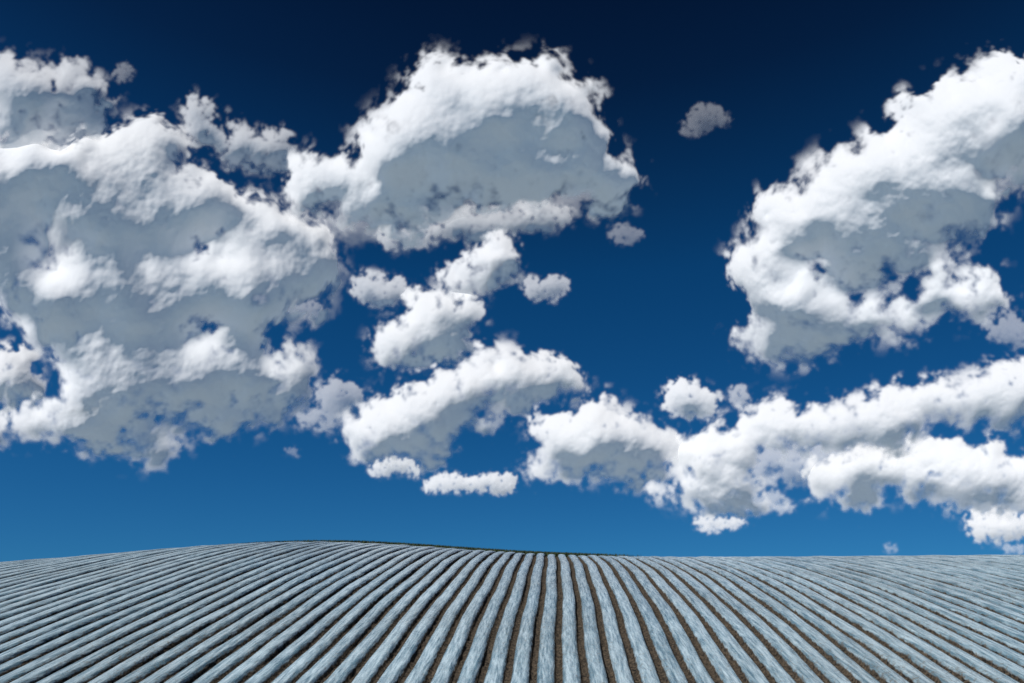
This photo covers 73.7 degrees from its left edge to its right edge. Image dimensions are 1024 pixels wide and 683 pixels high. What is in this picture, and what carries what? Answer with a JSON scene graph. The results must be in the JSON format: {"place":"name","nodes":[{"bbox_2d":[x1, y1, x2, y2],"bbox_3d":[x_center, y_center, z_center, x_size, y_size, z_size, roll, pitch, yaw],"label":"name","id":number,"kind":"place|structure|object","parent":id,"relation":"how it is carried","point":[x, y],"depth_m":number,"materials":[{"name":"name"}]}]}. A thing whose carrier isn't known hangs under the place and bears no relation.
{"place":"outdoors","nodes":[
{"label":"outdoors","id":0,"kind":"place"},
{"bbox_2d":[0,341,45,412],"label":"cloud","id":1,"kind":"structure","parent":0,"point":[18,379],"depth_m":3104.59,"materials":[{"name":"white"}]},
{"bbox_2d":[0,51,112,149],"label":"cloud","id":2,"kind":"structure","parent":0,"point":[25,89],"depth_m":2021.58,"materials":[{"name":"white"}]},
{"bbox_2d":[0,114,340,469],"bbox_3d":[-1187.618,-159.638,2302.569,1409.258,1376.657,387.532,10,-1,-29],"label":"cloud","id":3,"kind":"structure","parent":0,"point":[119,294],"depth_m":2236.93,"materials":[{"name":"white"}]},
{"bbox_2d":[181,95,294,171],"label":"cloud","id":4,"kind":"structure","parent":0,"point":[198,125],"depth_m":2379.63,"materials":[{"name":"white"}]},
{"bbox_2d":[325,383,358,399],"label":"cloud","id":5,"kind":"structure","parent":0,"point":[341,386],"depth_m":3936.07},
{"bbox_2d":[350,270,411,306],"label":"cloud","id":6,"kind":"structure","parent":0,"point":[365,289],"depth_m":3253.89,"materials":[{"name":"white"}]},
{"bbox_2d":[368,456,419,476],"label":"cloud","id":7,"kind":"structure","parent":0,"point":[385,467],"depth_m":4401.98,"materials":[{"name":"white"}]},
{"bbox_2d":[372,284,484,367],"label":"cloud","id":8,"kind":"structure","parent":0,"point":[426,328],"depth_m":3200.44,"materials":[{"name":"white"}]},
{"bbox_2d":[284,49,638,246],"bbox_3d":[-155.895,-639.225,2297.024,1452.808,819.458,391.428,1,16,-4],"label":"cloud","id":9,"kind":"structure","parent":0,"point":[508,133],"depth_m":2236.70,"materials":[{"name":"white"}]},
{"bbox_2d":[342,341,587,470],"bbox_3d":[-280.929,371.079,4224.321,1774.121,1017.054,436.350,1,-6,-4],"label":"cloud","id":10,"kind":"structure","parent":0,"point":[440,406],"depth_m":4128.62,"materials":[{"name":"white"}]},
{"bbox_2d":[424,472,516,495],"bbox_3d":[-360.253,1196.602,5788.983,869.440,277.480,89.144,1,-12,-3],"label":"cloud","id":11,"kind":"structure","parent":0,"point":[444,482],"depth_m":5767.27,"materials":[{"name":"white"}]},
{"bbox_2d":[377,200,568,248],"bbox_3d":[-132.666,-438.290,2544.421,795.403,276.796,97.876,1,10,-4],"label":"cloud","id":12,"kind":"structure","parent":0,"point":[457,222],"depth_m":2522.44,"materials":[{"name":"white"}]},
{"bbox_2d":[436,228,521,306],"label":"cloud","id":13,"kind":"structure","parent":0,"point":[492,258],"depth_m":3245.76,"materials":[{"name":"white"}]},
{"bbox_2d":[0,541,1023,682],"bbox_3d":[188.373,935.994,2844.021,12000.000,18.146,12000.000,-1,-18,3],"label":"field","id":14,"kind":"structure","parent":0,"point":[310,612],"depth_m":30.11,"materials":[{"name":"soil"}]},
{"bbox_2d":[219,540,639,556],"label":"grass verge","id":15,"kind":"object","parent":14,"relation":"on","point":[556,554],"depth_m":62.60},
{"bbox_2d":[0,0,1023,561],"label":"sky","id":16,"kind":"structure","parent":0,"point":[713,105],"materials":[{"name":"blue"}]},
{"bbox_2d":[524,275,568,299],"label":"cloud","id":17,"kind":"structure","parent":0,"point":[551,284],"depth_m":3429.43,"materials":[{"name":"white"}]},
{"bbox_2d":[527,393,679,491],"bbox_3d":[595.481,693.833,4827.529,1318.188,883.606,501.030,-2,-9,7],"label":"cloud","id":18,"kind":"structure","parent":0,"point":[614,438],"depth_m":4759.68,"materials":[{"name":"white"}]},
{"bbox_2d":[661,377,722,419],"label":"cloud","id":19,"kind":"structure","parent":0,"point":[700,403],"depth_m":4688.27,"materials":[{"name":"white"}]},
{"bbox_2d":[700,527,722,532],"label":"cloud","id":20,"kind":"structure","parent":0,"point":[708,529],"depth_m":7415.19,"materials":[{"name":"white"}]},
{"bbox_2d":[693,515,743,528],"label":"cloud","id":21,"kind":"structure","parent":0,"point":[731,523],"depth_m":6452.40,"materials":[{"name":"white"}]},
{"bbox_2d":[645,357,1023,516],"bbox_3d":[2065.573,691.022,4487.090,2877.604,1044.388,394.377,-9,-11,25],"label":"cloud","id":22,"kind":"structure","parent":0,"point":[716,482],"depth_m":4420.74,"materials":[{"name":"white"}]},
{"bbox_2d":[763,441,905,465],"bbox_3d":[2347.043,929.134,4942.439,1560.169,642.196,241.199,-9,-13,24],"label":"cloud","id":23,"kind":"structure","parent":0,"point":[818,456],"depth_m":4921.04,"materials":[{"name":"white"}]},
{"bbox_2d":[724,51,1023,367],"bbox_3d":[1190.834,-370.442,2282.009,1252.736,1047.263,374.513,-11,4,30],"label":"cloud","id":24,"kind":"structure","parent":0,"point":[913,182],"depth_m":2230.08,"materials":[{"name":"white"}]},
{"bbox_2d":[801,433,1023,519],"bbox_3d":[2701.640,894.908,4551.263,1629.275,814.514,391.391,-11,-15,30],"label":"cloud","id":25,"kind":"structure","parent":0,"point":[982,479],"depth_m":4444.61,"materials":[{"name":"white"}]},
{"bbox_2d":[967,508,1023,543],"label":"cloud","id":26,"kind":"structure","parent":0,"point":[994,526],"depth_m":5827.15,"materials":[{"name":"white"}]}
]}

